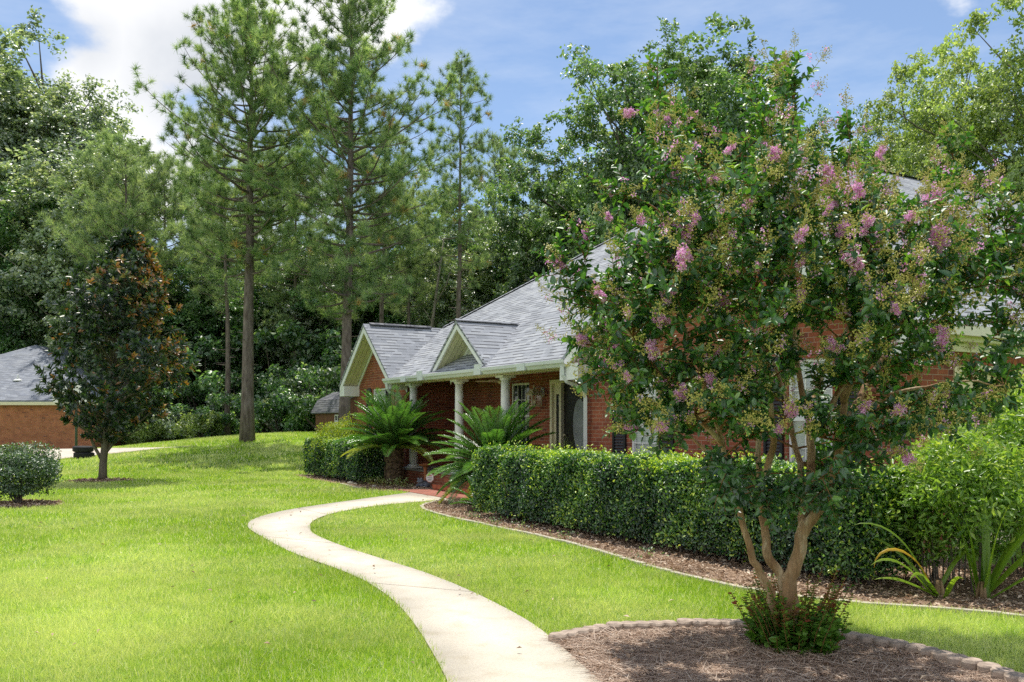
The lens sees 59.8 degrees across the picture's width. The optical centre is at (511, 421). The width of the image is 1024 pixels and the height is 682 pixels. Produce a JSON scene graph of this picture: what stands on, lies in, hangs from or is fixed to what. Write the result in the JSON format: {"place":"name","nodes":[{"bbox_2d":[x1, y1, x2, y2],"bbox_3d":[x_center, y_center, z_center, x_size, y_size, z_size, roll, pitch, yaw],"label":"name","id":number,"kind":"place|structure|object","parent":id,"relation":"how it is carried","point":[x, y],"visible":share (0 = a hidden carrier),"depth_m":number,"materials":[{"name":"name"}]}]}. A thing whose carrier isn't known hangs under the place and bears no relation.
{"place":"outdoors","nodes":[
{"label":"outdoors","id":0,"kind":"place"},
{"bbox_2d":[2,446,187,460],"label":"driveway","id":1,"kind":"structure","parent":0,"point":[66,453],"depth_m":37.60,"materials":[{"name":"concrete"}]},
{"bbox_2d":[248,492,598,681],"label":"path","id":2,"kind":"structure","parent":0,"point":[477,638],"depth_m":7.74,"materials":[{"name":"concrete"}]},
{"bbox_2d":[0,430,1023,681],"bbox_3d":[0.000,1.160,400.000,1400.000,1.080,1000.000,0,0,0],"label":"ground","id":3,"kind":"structure","parent":0,"point":[178,471],"depth_m":9.06,"materials":[{"name":"green plant"}]},
{"bbox_2d":[0,78,63,263],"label":"broadleaf tree","id":4,"kind":"object","parent":3,"relation":"on","point":[5,104],"visible":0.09,"depth_m":68.20,"materials":[{"name":"green plant"}]},
{"bbox_2d":[0,219,79,353],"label":"broadleaf tree","id":5,"kind":"object","parent":3,"relation":"on","point":[10,237],"visible":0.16,"depth_m":61.99,"materials":[{"name":"green plant"}]},
{"bbox_2d":[0,175,98,353],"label":"broadleaf tree","id":6,"kind":"object","parent":3,"relation":"on","point":[4,342],"visible":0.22,"depth_m":62.49,"materials":[{"name":"green plant"}]},
{"bbox_2d":[53,383,86,445],"bbox_3d":[-22.420,-0.228,45.106,1.622,3.500,0.761,0,0,-21],"label":"basketball hoop","id":7,"kind":"object","parent":3,"relation":"on","point":[76,428],"visible":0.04,"depth_m":45.44,"materials":[{"name":"grey metal"}]},
{"bbox_2d":[0,5,165,251],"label":"broadleaf tree","id":8,"kind":"object","parent":3,"relation":"on","point":[87,120],"visible":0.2,"depth_m":70.35,"materials":[{"name":"green plant"}]},
{"bbox_2d":[73,452,94,457],"bbox_3d":[-16.875,1.320,35.084,0.765,0.230,0.765,1,0,-17],"label":"tyre","id":9,"kind":"object","parent":3,"relation":"on","point":[82,454],"visible":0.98,"depth_m":34.78,"materials":[{"name":"black rubber"}]},
{"bbox_2d":[72,446,93,451],"bbox_3d":[-16.916,1.080,35.094,0.765,0.230,0.765,1,1,-17],"label":"tyre","id":10,"kind":"object","parent":9,"relation":"on","point":[82,449],"visible":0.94,"depth_m":34.80,"materials":[{"name":"black rubber"}]},
{"bbox_2d":[0,28,169,232],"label":"broadleaf tree","id":11,"kind":"object","parent":3,"relation":"on","point":[21,83],"visible":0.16,"depth_m":69.37,"materials":[{"name":"green plant"}]},
{"bbox_2d":[0,345,174,449],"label":"brick house","id":12,"kind":"structure","parent":3,"relation":"on","point":[27,414],"depth_m":49.00,"materials":[{"name":"orange"}]},
{"bbox_2d":[0,121,191,348],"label":"broadleaf tree","id":13,"kind":"object","parent":3,"relation":"on","point":[55,265],"visible":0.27,"depth_m":60.76,"materials":[{"name":"green plant"}]},
{"bbox_2d":[41,272,184,386],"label":"broadleaf tree","id":14,"kind":"object","parent":3,"relation":"on","point":[49,318],"visible":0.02,"depth_m":56.61,"materials":[{"name":"green plant"}]},
{"bbox_2d":[35,126,192,385],"bbox_3d":[-24.613,-8.002,56.228,9.246,20.230,9.240,0,0,-37],"label":"pine tree","id":15,"kind":"object","parent":3,"relation":"on","point":[134,177],"visible":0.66,"depth_m":55.13,"materials":[{"name":"green plant"}]},
{"bbox_2d":[30,226,201,479],"bbox_3d":[-11.232,-1.880,25.565,4.434,7.368,4.206,0,0,0],"label":"magnolia tree","id":16,"kind":"object","parent":3,"relation":"on","point":[98,328],"visible":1,"depth_m":24.95,"materials":[{"name":"green plant"}]},
{"bbox_2d":[116,361,172,441],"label":"understory shrub","id":17,"kind":"object","parent":3,"relation":"on","point":[122,389],"depth_m":55.89,"materials":[{"name":"green plant"}]},
{"bbox_2d":[123,419,166,444],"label":"understory shrub","id":18,"kind":"object","parent":3,"relation":"on","point":[143,435],"visible":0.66,"depth_m":50.57,"materials":[{"name":"green plant"}]},
{"bbox_2d":[78,237,228,396],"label":"broadleaf tree","id":19,"kind":"object","parent":3,"relation":"on","point":[178,296],"visible":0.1,"depth_m":58.92,"materials":[{"name":"green plant"}]},
{"bbox_2d":[89,146,230,386],"bbox_3d":[-23.582,-8.154,59.690,9.354,20.481,9.360,0,0,-28],"label":"pine tree","id":20,"kind":"object","parent":3,"relation":"on","point":[170,210],"visible":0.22,"depth_m":58.92,"materials":[{"name":"green plant"}]},
{"bbox_2d":[152,408,188,441],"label":"understory shrub","id":21,"kind":"object","parent":3,"relation":"on","point":[171,420],"visible":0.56,"depth_m":51.20,"materials":[{"name":"green plant"}]},
{"bbox_2d":[147,380,223,439],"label":"understory shrub","id":22,"kind":"object","parent":3,"relation":"on","point":[189,389],"visible":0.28,"depth_m":53.42,"materials":[{"name":"green plant"}]},
{"bbox_2d":[168,410,224,438],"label":"understory shrub","id":23,"kind":"object","parent":3,"relation":"on","point":[193,428],"visible":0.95,"depth_m":50.00,"materials":[{"name":"green plant"}]},
{"bbox_2d":[132,157,263,336],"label":"pine tree","id":24,"kind":"object","parent":3,"relation":"on","point":[168,199],"visible":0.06,"depth_m":64.66,"materials":[{"name":"green plant"}]},
{"bbox_2d":[133,264,268,411],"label":"broadleaf tree","id":25,"kind":"object","parent":3,"relation":"on","point":[193,328],"visible":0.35,"depth_m":57.88,"materials":[{"name":"green plant"}]},
{"bbox_2d":[138,331,264,438],"bbox_3d":[-19.410,-2.006,57.081,7.335,7.451,7.958,0,0,32],"label":"understory shrub","id":26,"kind":"object","parent":3,"relation":"on","point":[203,349],"visible":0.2,"depth_m":55.77,"materials":[{"name":"green plant"}]},
{"bbox_2d":[191,389,240,437],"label":"understory shrub","id":27,"kind":"object","parent":3,"relation":"on","point":[215,401],"visible":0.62,"depth_m":51.49,"materials":[{"name":"green plant"}]},
{"bbox_2d":[170,143,294,435],"bbox_3d":[-16.929,-7.452,51.872,8.013,17.837,7.565,0,0,5],"label":"pine tree","id":28,"kind":"object","parent":3,"relation":"on","point":[200,270],"visible":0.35,"depth_m":51.78,"materials":[{"name":"green plant"}]},
{"bbox_2d":[204,370,275,434],"bbox_3d":[-16.654,-0.977,54.989,4.802,4.496,4.426,0,0,-8],"label":"understory shrub","id":29,"kind":"object","parent":3,"relation":"on","point":[237,381],"visible":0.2,"depth_m":54.45,"materials":[{"name":"green plant"}]},
{"bbox_2d":[130,0,355,441],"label":"pine tree","id":30,"kind":"object","parent":3,"relation":"on","point":[252,121],"visible":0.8,"depth_m":39.19,"materials":[{"name":"green plant"}]},
{"bbox_2d":[169,210,328,390],"bbox_3d":[-17.874,-6.548,62.679,11.930,16.097,13.299,0,0,1],"label":"broadleaf tree","id":31,"kind":"object","parent":3,"relation":"on","point":[234,308],"visible":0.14,"depth_m":58.89,"materials":[{"name":"green plant"}]},
{"bbox_2d":[232,399,274,432],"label":"understory shrub","id":32,"kind":"object","parent":3,"relation":"on","point":[266,428],"visible":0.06,"depth_m":52.60,"materials":[{"name":"green plant"}]},
{"bbox_2d":[231,373,315,432],"bbox_3d":[-13.258,-0.984,51.072,4.257,3.773,4.990,0,0,10],"label":"understory shrub","id":33,"kind":"object","parent":3,"relation":"on","point":[260,413],"visible":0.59,"depth_m":50.25,"materials":[{"name":"green plant"}]},
{"bbox_2d":[219,319,336,427],"bbox_3d":[-15.232,-2.578,58.061,8.252,7.726,7.605,0,0,13],"label":"understory shrub","id":34,"kind":"object","parent":3,"relation":"on","point":[265,339],"visible":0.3,"depth_m":55.95,"materials":[{"name":"green plant"}]},
{"bbox_2d":[199,138,361,368],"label":"pine tree","id":35,"kind":"object","parent":3,"relation":"on","point":[267,153],"visible":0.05,"depth_m":67.06,"materials":[{"name":"green plant"}]},
{"bbox_2d":[258,389,317,431],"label":"understory shrub","id":36,"kind":"object","parent":3,"relation":"on","point":[312,416],"visible":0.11,"depth_m":51.59,"materials":[{"name":"green plant"}]},
{"bbox_2d":[229,157,360,369],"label":"pine tree","id":37,"kind":"object","parent":3,"relation":"on","point":[276,297],"visible":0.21,"depth_m":57.28,"materials":[{"name":"green plant"}]},
{"bbox_2d":[266,363,331,430],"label":"understory shrub","id":38,"kind":"object","parent":3,"relation":"on","point":[274,369],"visible":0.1,"depth_m":52.87,"materials":[{"name":"green plant"}]},
{"bbox_2d":[265,362,340,431],"bbox_3d":[-10.382,-1.296,49.958,4.826,4.276,5.656,0,0,44],"label":"understory shrub","id":39,"kind":"object","parent":3,"relation":"on","point":[328,379],"visible":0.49,"depth_m":49.18,"materials":[{"name":"green plant"}]},
{"bbox_2d":[241,245,367,369],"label":"broadleaf tree","id":40,"kind":"object","parent":3,"relation":"on","point":[286,362],"visible":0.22,"depth_m":58.08,"materials":[{"name":"green plant"}]},
{"bbox_2d":[283,325,357,390],"bbox_3d":[-12.310,-2.540,57.884,7.113,7.226,7.718,0,0,-6],"label":"understory shrub","id":41,"kind":"object","parent":3,"relation":"on","point":[334,342],"visible":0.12,"depth_m":55.57,"materials":[{"name":"green plant"}]},
{"bbox_2d":[305,345,352,431],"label":"understory shrub","id":42,"kind":"object","parent":3,"relation":"on","point":[332,360],"visible":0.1,"depth_m":54.03,"materials":[{"name":"green plant"}]},
{"bbox_2d":[311,392,356,433],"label":"garden shed","id":43,"kind":"structure","parent":3,"relation":"on","point":[325,409],"depth_m":45.57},
{"bbox_2d":[264,222,426,363],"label":"broadleaf tree","id":44,"kind":"object","parent":3,"relation":"on","point":[301,308],"visible":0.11,"depth_m":58.38,"materials":[{"name":"green plant"}]},
{"bbox_2d":[216,0,488,436],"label":"pine tree","id":45,"kind":"object","parent":3,"relation":"on","point":[333,124],"visible":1,"depth_m":37.01,"materials":[{"name":"green plant"}]},
{"bbox_2d":[301,475,432,490],"bbox_3d":[-4.159,1.688,25.281,2.174,0.001,7.929,0,0,-30],"label":"sago bed","id":46,"kind":"object","parent":3,"relation":"on","point":[389,487],"visible":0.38,"depth_m":23.89,"materials":[{"name":"soil"}]},
{"bbox_2d":[305,413,374,462],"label":"golden shrub","id":47,"kind":"object","parent":46,"relation":"on","point":[334,429],"visible":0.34,"depth_m":26.92,"materials":[{"name":"green plant"}]},
{"bbox_2d":[302,434,385,482],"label":"hedge","id":48,"kind":"object","parent":46,"relation":"on","point":[366,463],"visible":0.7,"depth_m":25.02,"materials":[{"name":"green plant"}]},
{"bbox_2d":[333,384,449,485],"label":"sago palm","id":49,"kind":"object","parent":46,"relation":"on","point":[391,438],"visible":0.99,"depth_m":23.33,"materials":[{"name":"green plant"}]},
{"bbox_2d":[416,478,429,487],"bbox_3d":[-2.309,1.568,22.926,0.374,0.260,0.330,0,0,40],"label":"frog statue","id":50,"kind":"object","parent":46,"relation":"on","point":[421,482],"visible":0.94,"depth_m":22.82,"materials":[{"name":"stone"}]},
{"bbox_2d":[419,462,431,480],"bbox_3d":[-2.262,1.383,23.243,0.350,0.634,0.350,0,0,0],"label":"bird bath","id":51,"kind":"object","parent":46,"relation":"on","point":[424,465],"visible":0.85,"depth_m":23.20,"materials":[{"name":"brown stone"}]},
{"bbox_2d":[314,121,440,322],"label":"pine tree","id":52,"kind":"object","parent":3,"relation":"on","point":[403,253],"visible":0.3,"depth_m":49.63,"materials":[{"name":"green plant"}]},
{"bbox_2d":[359,179,457,324],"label":"pine tree","id":53,"kind":"object","parent":3,"relation":"on","point":[426,263],"visible":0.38,"depth_m":53.92,"materials":[{"name":"green plant"}]},
{"bbox_2d":[324,213,497,355],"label":"broadleaf tree","id":54,"kind":"object","parent":3,"relation":"on","point":[394,319],"visible":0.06,"depth_m":59.16,"materials":[{"name":"green plant"}]},
{"bbox_2d":[396,489,471,498],"bbox_3d":[-1.763,1.696,20.755,0.740,0.060,2.999,0,0,-30],"label":"brick landing","id":55,"kind":"object","parent":3,"relation":"on","point":[430,492],"visible":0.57,"depth_m":20.92,"materials":[{"name":"red brick"}]},
{"bbox_2d":[423,240,450,327],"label":"dead tree","id":56,"kind":"object","parent":3,"relation":"on","point":[434,305],"visible":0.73,"depth_m":53.01,"materials":[{"name":"brown plant"}]},
{"bbox_2d":[385,229,506,327],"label":"broadleaf tree","id":57,"kind":"object","parent":3,"relation":"on","point":[445,305],"visible":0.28,"depth_m":55.87,"materials":[{"name":"green plant"}]},
{"bbox_2d":[402,182,505,304],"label":"broadleaf tree","id":58,"kind":"object","parent":3,"relation":"on","point":[444,231],"visible":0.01,"depth_m":59.92,"materials":[{"name":"green plant"}]},
{"bbox_2d":[416,48,500,320],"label":"pine tree","id":59,"kind":"object","parent":3,"relation":"on","point":[461,239],"visible":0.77,"depth_m":45.94,"materials":[{"name":"green plant"}]},
{"bbox_2d":[395,203,552,325],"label":"broadleaf tree","id":60,"kind":"object","parent":3,"relation":"on","point":[496,261],"visible":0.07,"depth_m":56.57,"materials":[{"name":"green plant"}]},
{"bbox_2d":[440,133,547,271],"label":"pine tree","id":61,"kind":"object","parent":3,"relation":"on","point":[513,154],"visible":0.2,"depth_m":62.73,"materials":[{"name":"green plant"}]},
{"bbox_2d":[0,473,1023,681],"bbox_3d":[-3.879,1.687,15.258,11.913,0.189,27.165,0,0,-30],"label":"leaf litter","id":62,"kind":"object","parent":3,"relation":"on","point":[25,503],"visible":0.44,"depth_m":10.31,"materials":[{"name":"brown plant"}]},
{"bbox_2d":[499,260,552,296],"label":"magnolia tree","id":63,"kind":"object","parent":3,"relation":"on","point":[537,268],"visible":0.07,"depth_m":49.67,"materials":[{"name":"green plant"}]},
{"bbox_2d":[467,116,630,299],"bbox_3d":[2.954,-8.535,54.809,11.242,19.135,11.099,0,0,11],"label":"broadleaf tree","id":64,"kind":"object","parent":3,"relation":"on","point":[533,229],"visible":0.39,"depth_m":52.20,"materials":[{"name":"green plant"}]},
{"bbox_2d":[488,126,627,282],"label":"broadleaf tree","id":65,"kind":"object","parent":3,"relation":"on","point":[500,274],"depth_m":55.71,"materials":[{"name":"green plant"}]},
{"bbox_2d":[548,624,610,643],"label":"edging block","id":66,"kind":"structure","parent":3,"relation":"on","point":[562,634],"depth_m":6.89,"materials":[{"name":"concrete"}]},
{"bbox_2d":[515,16,755,263],"bbox_3d":[6.776,-10.531,49.120,13.248,23.284,13.079,0,0,21],"label":"broadleaf tree","id":67,"kind":"object","parent":3,"relation":"on","point":[623,150],"visible":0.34,"depth_m":47.76,"materials":[{"name":"green plant"}]},
{"bbox_2d":[606,620,677,632],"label":"edging block","id":68,"kind":"structure","parent":3,"relation":"on","point":[625,625],"depth_m":7.17,"materials":[{"name":"concrete"}]},
{"bbox_2d":[339,158,1023,553],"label":"brick house","id":69,"kind":"structure","parent":3,"relation":"on","point":[451,366],"depth_m":21.88,"materials":[{"name":"red"}]},
{"bbox_2d":[374,388,384,433],"bbox_3d":[-4.070,-0.100,27.426,0.138,1.840,1.140,0,0,-30],"label":"window","id":70,"kind":"structure","parent":69,"relation":"in","point":[383,389],"depth_m":27.64,"materials":[{"name":"grey glass"}]},
{"bbox_2d":[475,379,521,383],"bbox_3d":[-0.224,-1.107,22.233,1.206,0.335,1.255,0,0,42],"label":"ceiling fan","id":71,"kind":"object","parent":69,"relation":"hanging from","point":[498,381],"visible":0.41,"depth_m":22.22,"materials":[{"name":"brown wood"}]},
{"bbox_2d":[512,383,528,445],"bbox_3d":[0.231,-0.114,23.158,0.130,1.768,1.020,0,0,-30],"label":"window","id":72,"kind":"structure","parent":69,"relation":"in","point":[519,390],"depth_m":23.20,"materials":[{"name":"white glass"}]},
{"bbox_2d":[525,386,544,405],"bbox_3d":[0.612,-0.665,22.056,0.487,0.570,0.330,0,0,-30],"label":"wall lantern","id":73,"kind":"object","parent":69,"relation":"attached to","point":[534,392],"depth_m":21.97,"materials":[{"name":"black metal"}]},
{"bbox_2d":[563,382,586,449],"bbox_3d":[1.542,0.180,20.899,0.140,2.220,1.220,0,0,-30],"label":"front door","id":74,"kind":"structure","parent":69,"relation":"in","point":[573,404],"depth_m":21.09,"materials":[{"name":"grey glass"}]},
{"bbox_2d":[628,381,657,470],"bbox_3d":[2.432,0.000,16.250,0.138,1.840,0.880,0,0,-30],"label":"window","id":75,"kind":"structure","parent":69,"relation":"in","point":[636,444],"depth_m":16.38,"materials":[{"name":"white glass"}]},
{"bbox_2d":[789,358,831,461],"bbox_3d":[4.356,0.000,12.973,0.138,1.840,0.920,0,0,-30],"label":"window","id":76,"kind":"structure","parent":69,"relation":"in","point":[798,421],"depth_m":13.18,"materials":[{"name":"white glass"}]},
{"bbox_2d":[959,372,1022,543],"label":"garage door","id":77,"kind":"structure","parent":69,"relation":"in","point":[988,376],"depth_m":12.20,"materials":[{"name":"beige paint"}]},
{"bbox_2d":[670,571,707,581],"bbox_3d":[1.925,1.710,9.699,0.070,0.085,0.570,1,-1,-28],"label":"edging brick","id":78,"kind":"object","parent":3,"relation":"on","point":[690,575],"visible":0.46,"depth_m":9.68,"materials":[{"name":"concrete"}]},
{"bbox_2d":[677,618,748,631],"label":"edging block","id":79,"kind":"structure","parent":3,"relation":"on","point":[713,622],"depth_m":7.20,"materials":[{"name":"concrete"}]},
{"bbox_2d":[703,579,743,590],"bbox_3d":[2.197,1.707,9.193,0.070,0.085,0.570,-1,0,-30],"label":"edging brick","id":80,"kind":"object","parent":3,"relation":"on","point":[723,584],"visible":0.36,"depth_m":9.20,"materials":[{"name":"concrete"}]},
{"bbox_2d":[624,11,823,219],"bbox_3d":[11.981,-11.682,51.856,12.294,25.653,12.151,0,0,-42],"label":"broadleaf tree","id":81,"kind":"object","parent":3,"relation":"on","point":[712,71],"visible":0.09,"depth_m":49.96,"materials":[{"name":"green plant"}]},
{"bbox_2d":[426,501,1023,612],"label":"hedge bed","id":82,"kind":"object","parent":3,"relation":"on","point":[929,603],"visible":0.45,"depth_m":9.71,"materials":[{"name":"soil"}]},
{"bbox_2d":[450,475,495,513],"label":"sago palm","id":83,"kind":"object","parent":82,"relation":"on","point":[470,508],"visible":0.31,"depth_m":16.68,"materials":[{"name":"green plant"}]},
{"bbox_2d":[422,399,557,503],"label":"sago palm","id":84,"kind":"object","parent":82,"relation":"on","point":[502,431],"visible":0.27,"depth_m":18.27,"materials":[{"name":"green plant"}]},
{"bbox_2d":[631,546,668,557],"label":"weed","id":85,"kind":"object","parent":82,"relation":"on","point":[641,556],"visible":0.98,"depth_m":11.06,"materials":[{"name":"green plant"}]},
{"bbox_2d":[469,440,930,585],"bbox_3d":[1.842,1.015,12.733,1.462,1.384,8.604,0,0,-30],"label":"hedge","id":86,"kind":"object","parent":82,"relation":"on","point":[660,501],"visible":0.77,"depth_m":11.67,"materials":[{"name":"green plant"}]},
{"bbox_2d":[852,523,981,597],"bbox_3d":[3.913,1.362,8.506,1.253,0.739,0.923,0,0,16],"label":"strap leaf plant","id":87,"kind":"object","parent":82,"relation":"on","point":[937,590],"visible":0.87,"depth_m":8.56,"materials":[{"name":"green plant"}]},
{"bbox_2d":[873,423,1023,591],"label":"nandina shrub","id":88,"kind":"object","parent":82,"relation":"on","point":[951,469],"visible":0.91,"depth_m":8.76,"materials":[{"name":"green plant"}]},
{"bbox_2d":[944,364,1023,575],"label":"nandina shrub","id":89,"kind":"object","parent":82,"relation":"on","point":[1002,428],"visible":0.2,"depth_m":9.49,"materials":[{"name":"green plant"}]},
{"bbox_2d":[946,473,1023,598],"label":"strap leaf plant","id":90,"kind":"object","parent":82,"relation":"on","point":[987,584],"visible":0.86,"depth_m":8.51,"materials":[{"name":"green plant"}]},
{"bbox_2d":[538,618,1009,681],"bbox_3d":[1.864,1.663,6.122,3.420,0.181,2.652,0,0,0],"label":"pine straw","id":91,"kind":"object","parent":3,"relation":"on","point":[866,660],"visible":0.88,"depth_m":6.16,"materials":[{"name":"soil"}]},
{"bbox_2d":[530,28,1023,656],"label":"crape myrtle","id":92,"kind":"object","parent":91,"relation":"on","point":[766,220],"visible":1,"depth_m":5.92,"materials":[{"name":"green plant"}]},
{"bbox_2d":[773,84,837,161],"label":"broadleaf tree","id":93,"kind":"object","parent":3,"relation":"on","point":[812,127],"visible":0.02,"depth_m":57.58,"materials":[{"name":"green plant"}]},
{"bbox_2d":[809,97,918,165],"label":"broadleaf tree","id":94,"kind":"object","parent":3,"relation":"on","point":[868,126],"visible":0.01,"depth_m":54.74,"materials":[{"name":"green plant"}]},
{"bbox_2d":[839,629,908,650],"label":"edging block","id":95,"kind":"structure","parent":3,"relation":"on","point":[871,638],"depth_m":6.67,"materials":[{"name":"concrete"}]},
{"bbox_2d":[861,601,928,609],"bbox_3d":[3.497,1.708,8.133,0.570,0.085,0.070,-1,1,23],"label":"edging brick","id":96,"kind":"object","parent":3,"relation":"on","point":[907,605],"visible":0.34,"depth_m":8.10,"materials":[{"name":"concrete"}]},
{"bbox_2d":[845,47,976,175],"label":"broadleaf tree","id":97,"kind":"object","parent":3,"relation":"on","point":[901,78],"visible":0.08,"depth_m":48.83,"materials":[{"name":"green plant"}]},
{"bbox_2d":[840,32,1023,194],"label":"broadleaf tree","id":98,"kind":"object","parent":3,"relation":"on","point":[922,144],"visible":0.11,"depth_m":43.43,"materials":[{"name":"green plant"}]},
{"bbox_2d":[904,643,983,672],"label":"edging block","id":99,"kind":"structure","parent":3,"relation":"on","point":[957,659],"depth_m":6.21,"materials":[{"name":"concrete"}]},
{"bbox_2d":[930,606,1000,615],"bbox_3d":[4.023,1.705,7.900,0.570,0.085,0.070,0,-1,25],"label":"edging brick","id":100,"kind":"object","parent":3,"relation":"on","point":[966,610],"visible":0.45,"depth_m":7.87,"materials":[{"name":"concrete"}]},
{"bbox_2d":[915,0,1023,200],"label":"broadleaf tree","id":101,"kind":"object","parent":3,"relation":"on","point":[990,92],"visible":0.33,"depth_m":39.69,"materials":[{"name":"green plant"}]},
{"bbox_2d":[977,662,1023,681],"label":"edging block","id":102,"kind":"structure","parent":3,"relation":"on","point":[998,671],"depth_m":5.78,"materials":[{"name":"concrete"}]},
{"label":"shrub bed","id":103,"kind":"structure","parent":3,"relation":"on","visible":0},
{"bbox_2d":[0,441,63,503],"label":"round shrub","id":104,"kind":"object","parent":103,"relation":"on","point":[30,466],"visible":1,"depth_m":18.08,"materials":[{"name":"green plant"}]},
{"bbox_2d":[0,0,1023,289],"label":"sky","id":105,"kind":"structure","parent":0,"point":[517,42],"materials":[{"name":"blue"}]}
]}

